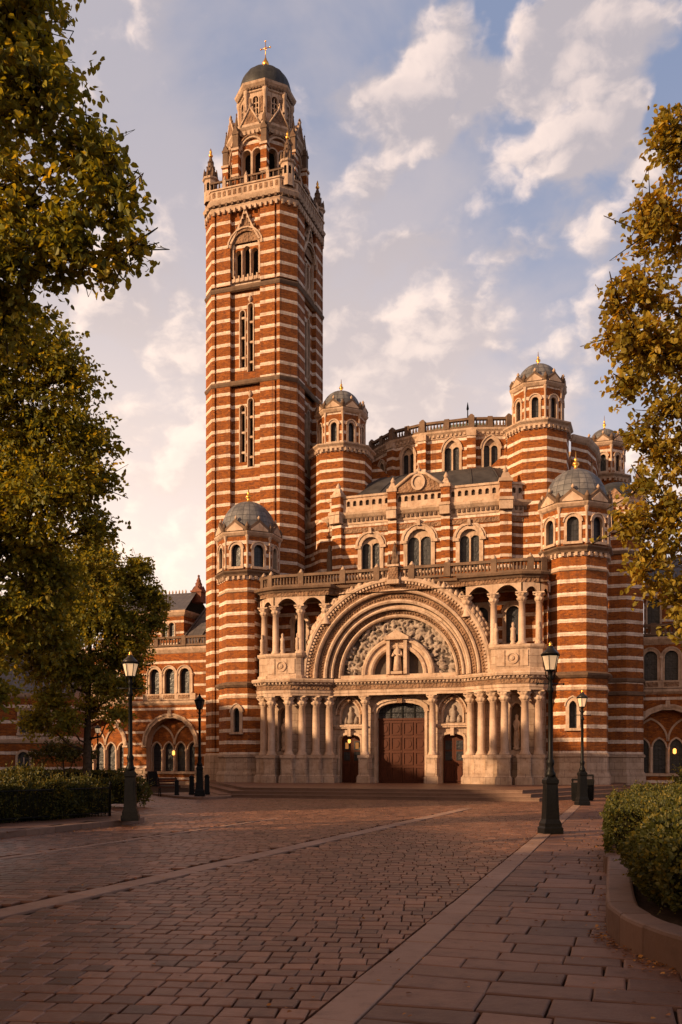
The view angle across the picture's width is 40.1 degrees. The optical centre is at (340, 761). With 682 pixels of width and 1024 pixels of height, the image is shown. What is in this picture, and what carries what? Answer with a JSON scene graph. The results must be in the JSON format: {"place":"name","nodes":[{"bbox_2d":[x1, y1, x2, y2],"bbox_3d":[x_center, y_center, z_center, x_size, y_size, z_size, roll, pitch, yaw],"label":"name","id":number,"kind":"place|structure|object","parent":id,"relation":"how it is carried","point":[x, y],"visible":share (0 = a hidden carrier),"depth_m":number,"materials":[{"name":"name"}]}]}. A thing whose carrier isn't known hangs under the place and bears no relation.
{"place":"outdoors","nodes":[
{"label":"outdoors","id":0,"kind":"place"},
{"bbox_2d":[20,812,111,828],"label":"pavement","id":1,"kind":"structure","parent":0,"point":[65,824],"depth_m":23.62,"materials":[{"name":"stone"}]},
{"bbox_2d":[0,759,59,782],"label":"leafy shrub","id":2,"kind":"object","parent":1,"relation":"on","point":[17,770],"visible":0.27,"depth_m":26.18,"materials":[{"name":"green plant"}]},
{"bbox_2d":[0,771,117,822],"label":"box hedge","id":3,"kind":"object","parent":1,"relation":"on","point":[15,782],"visible":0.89,"depth_m":25.00,"materials":[{"name":"green plant"}]},
{"bbox_2d":[0,810,121,832],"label":"pavement flags","id":4,"kind":"object","parent":1,"relation":"on","point":[11,826],"visible":0.59,"depth_m":24.26,"materials":[{"name":"stone"}]},
{"bbox_2d":[117,651,143,820],"bbox_3d":[-5.620,-0.702,24.900,0.712,4.525,0.465,0,0,-8],"label":"street lamp","id":5,"kind":"object","parent":4,"relation":"on","point":[130,664],"visible":1,"depth_m":24.78,"materials":[{"name":"black metal"}]},
{"bbox_2d":[48,768,154,807],"bbox_3d":[-11.178,1.068,33.994,8.782,1.742,2.007,0,0,-20],"label":"box hedge","id":6,"kind":"object","parent":1,"relation":"on","point":[117,786],"visible":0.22,"depth_m":34.66,"materials":[{"name":"green plant"}]},
{"bbox_2d":[161,792,226,796],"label":"pavement","id":7,"kind":"structure","parent":0,"point":[187,794],"depth_m":45.46,"materials":[{"name":"stone"}]},
{"bbox_2d":[157,777,176,796],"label":"park bench","id":8,"kind":"object","parent":7,"relation":"on","point":[159,783],"visible":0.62,"depth_m":46.37,"materials":[{"name":"brown wood"}]},
{"bbox_2d":[174,780,178,794],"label":"bollard","id":9,"kind":"object","parent":7,"relation":"on","point":[176,787],"visible":0.98,"depth_m":44.51,"materials":[{"name":"black metal"}]},
{"bbox_2d":[189,775,194,794],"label":"bollard","id":10,"kind":"object","parent":7,"relation":"on","point":[191,784],"visible":0.98,"depth_m":45.18,"materials":[{"name":"black metal"}]},
{"bbox_2d":[194,693,207,795],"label":"street lamp","id":11,"kind":"object","parent":7,"relation":"on","point":[199,700],"visible":1,"depth_m":43.17,"materials":[{"name":"black metal"}]},
{"bbox_2d":[204,774,209,794],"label":"bollard","id":12,"kind":"object","parent":7,"relation":"on","point":[206,785],"visible":0.95,"depth_m":45.49,"materials":[{"name":"black metal"}]},
{"bbox_2d":[0,785,677,1023],"bbox_3d":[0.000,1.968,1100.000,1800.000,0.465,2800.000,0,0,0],"label":"ground","id":13,"kind":"structure","parent":0,"point":[155,789],"depth_m":13.11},
{"bbox_2d":[0,656,91,771],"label":"brick house","id":14,"kind":"structure","parent":13,"relation":"on","point":[14,748],"depth_m":51.57,"materials":[{"name":"brick"},{"name":"slate"},{"name":"glass"}]},
{"bbox_2d":[15,750,31,767],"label":"window","id":15,"kind":"structure","parent":14,"relation":"in","point":[21,758],"depth_m":51.70,"materials":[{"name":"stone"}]},
{"bbox_2d":[16,708,34,735],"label":"window","id":16,"kind":"structure","parent":14,"relation":"in","point":[18,731],"depth_m":51.51,"materials":[{"name":"glass"}]},
{"bbox_2d":[35,709,53,735],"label":"window","id":17,"kind":"structure","parent":14,"relation":"in","point":[37,734],"depth_m":51.61,"materials":[{"name":"glass"}]},
{"bbox_2d":[95,724,102,769],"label":"street lamp","id":18,"kind":"object","parent":13,"relation":"on","point":[97,729],"visible":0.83,"depth_m":60.95,"materials":[{"name":"black metal"}]},
{"bbox_2d":[5,575,205,784],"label":"brick range","id":19,"kind":"structure","parent":13,"relation":"on","point":[165,730],"depth_m":69.70,"materials":[{"name":"striped red brick and stone"},{"name":"slate"},{"name":"glass"}]},
{"bbox_2d":[91,715,127,772],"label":"arched window","id":20,"kind":"structure","parent":19,"relation":"in","point":[111,747],"depth_m":71.61,"materials":[{"name":"stone"}]},
{"bbox_2d":[141,710,197,773],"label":"arched window","id":21,"kind":"structure","parent":19,"relation":"in","point":[178,735],"depth_m":69.69,"materials":[{"name":"stone"}]},
{"bbox_2d":[146,771,158,786],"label":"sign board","id":22,"kind":"object","parent":13,"relation":"on","point":[152,776],"visible":0.75,"depth_m":64.14,"materials":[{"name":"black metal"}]},
{"bbox_2d":[0,795,574,1023],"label":"cobbled square","id":23,"kind":"structure","parent":13,"relation":"on","point":[275,907],"depth_m":11.29,"materials":[{"name":"stone"}]},
{"bbox_2d":[24,733,99,776],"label":"clipped shrub","id":24,"kind":"object","parent":23,"relation":"on","point":[59,753],"visible":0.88,"depth_m":44.25,"materials":[{"name":"green plant"}]},
{"bbox_2d":[0,279,132,722],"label":"plane tree","id":25,"kind":"object","parent":23,"relation":"on","point":[36,464],"visible":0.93,"depth_m":19.96,"materials":[{"name":"green plant"}]},
{"bbox_2d":[0,811,143,838],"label":"stone kerb","id":26,"kind":"structure","parent":23,"relation":"on","point":[59,828],"depth_m":22.85,"materials":[{"name":"beige stone"}]},
{"bbox_2d":[24,763,141,784],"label":"box hedge","id":27,"kind":"object","parent":23,"relation":"on","point":[120,772],"visible":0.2,"depth_m":45.66,"materials":[{"name":"green plant"}]},
{"bbox_2d":[0,0,169,369],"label":"plane tree","id":28,"kind":"object","parent":23,"relation":"on","point":[36,74],"visible":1,"depth_m":12.93,"materials":[{"name":"green plant"}]},
{"bbox_2d":[0,532,175,777],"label":"young plane tree","id":29,"kind":"object","parent":23,"relation":"on","point":[103,572],"visible":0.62,"depth_m":37.54,"materials":[{"name":"green plant"}]},
{"bbox_2d":[0,818,277,859],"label":"paving band","id":30,"kind":"object","parent":23,"relation":"on","point":[90,845],"visible":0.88,"depth_m":19.96,"materials":[{"name":"stone"}]},
{"bbox_2d":[152,793,231,799],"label":"stone kerb","id":31,"kind":"structure","parent":23,"relation":"on","point":[193,798],"depth_m":42.92,"materials":[{"name":"beige stone"}]},
{"bbox_2d":[0,808,471,919],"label":"paving band","id":32,"kind":"object","parent":23,"relation":"on","point":[31,907],"visible":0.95,"depth_m":14.01,"materials":[{"name":"stone"}]},
{"bbox_2d":[1,804,678,1023],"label":"fallen leaves","id":33,"kind":"object","parent":23,"relation":"on","point":[602,938],"visible":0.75,"depth_m":8.72,"materials":[{"name":"orange plant"}]},
{"bbox_2d":[571,779,576,800],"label":"litter bin","id":34,"kind":"object","parent":23,"relation":"on","point":[573,791],"visible":0.48,"depth_m":40.23,"materials":[{"name":"black metal"}]},
{"bbox_2d":[180,780,630,801],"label":"steps","id":35,"kind":"structure","parent":13,"relation":"on","point":[439,791],"depth_m":44.07,"materials":[{"name":"stone"}]},
{"bbox_2d":[202,40,646,784],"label":"cathedral","id":36,"kind":"structure","parent":13,"relation":"on","point":[406,606],"depth_m":57.85,"materials":[{"name":"brick"}]},
{"bbox_2d":[303,805,579,1023],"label":"footway edging","id":37,"kind":"object","parent":13,"relation":"on","point":[358,999],"visible":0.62,"depth_m":8.34,"materials":[{"name":"stone"}]},
{"bbox_2d":[357,798,681,1023],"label":"footway","id":38,"kind":"structure","parent":13,"relation":"on","point":[526,987],"depth_m":7.82,"materials":[{"name":"stone"}]},
{"bbox_2d":[536,641,564,833],"bbox_3d":[4.990,-0.588,22.240,0.720,4.575,0.470,0,0,-8],"label":"street lamp","id":39,"kind":"object","parent":38,"relation":"on","point":[550,822],"visible":1,"depth_m":22.12,"materials":[{"name":"black metal"}]},
{"bbox_2d":[574,690,590,805],"bbox_3d":[9.460,-0.572,36.600,0.715,4.545,0.467,0,0,-8],"label":"street lamp","id":40,"kind":"object","parent":38,"relation":"on","point":[582,799],"visible":1,"depth_m":36.49,"materials":[{"name":"black metal"}]},
{"bbox_2d":[587,774,593,800],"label":"litter bin","id":41,"kind":"object","parent":38,"relation":"on","point":[590,785],"visible":0.6,"depth_m":41.10,"materials":[{"name":"black metal"}]},
{"bbox_2d":[603,842,619,872],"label":"stone kerb","id":42,"kind":"structure","parent":38,"relation":"on","point":[605,858],"depth_m":14.41,"materials":[{"name":"beige stone"}]},
{"bbox_2d":[606,856,681,973],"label":"stone kerb","id":43,"kind":"structure","parent":38,"relation":"on","point":[633,926],"depth_m":8.38,"materials":[{"name":"beige stone"}]},
{"bbox_2d":[643,557,681,784],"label":"cloister range","id":44,"kind":"structure","parent":13,"relation":"on","point":[663,705],"depth_m":58.23,"materials":[{"name":"brick"}]},
{"bbox_2d":[644,700,681,775],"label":"arched window","id":45,"kind":"structure","parent":44,"relation":"in","point":[662,729],"depth_m":58.49,"materials":[{"name":"stone"}]},
{"bbox_2d":[0,0,681,648],"label":"sky","id":46,"kind":"structure","parent":0,"point":[468,159],"materials":[{"name":"blue"}]},
{"bbox_2d":[632,881,681,925],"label":"planting bed","id":47,"kind":"object","parent":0,"point":[666,914],"depth_m":9.43,"materials":[{"name":"soil"}]},
{"bbox_2d":[580,102,681,651],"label":"plane tree","id":48,"kind":"object","parent":47,"relation":"on","point":[653,350],"visible":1,"depth_m":15.89,"materials":[{"name":"green plant"}]},
{"bbox_2d":[596,784,681,854],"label":"box hedge","id":49,"kind":"object","parent":47,"relation":"on","point":[620,818],"visible":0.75,"depth_m":15.15,"materials":[{"name":"green plant"}]},
{"bbox_2d":[612,793,681,914],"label":"box hedge","id":50,"kind":"object","parent":47,"relation":"on","point":[650,851],"visible":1,"depth_m":9.39,"materials":[{"name":"green plant"}]},
{"bbox_2d":[622,776,681,792],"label":"box hedge","id":51,"kind":"object","parent":47,"relation":"on","point":[656,787],"visible":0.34,"depth_m":24.71,"materials":[{"name":"green plant"}]},
{"bbox_2d":[663,763,681,786],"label":"leafy shrub","id":52,"kind":"object","parent":47,"relation":"on","point":[676,778],"visible":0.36,"depth_m":28.66,"materials":[{"name":"green plant"}]}
]}

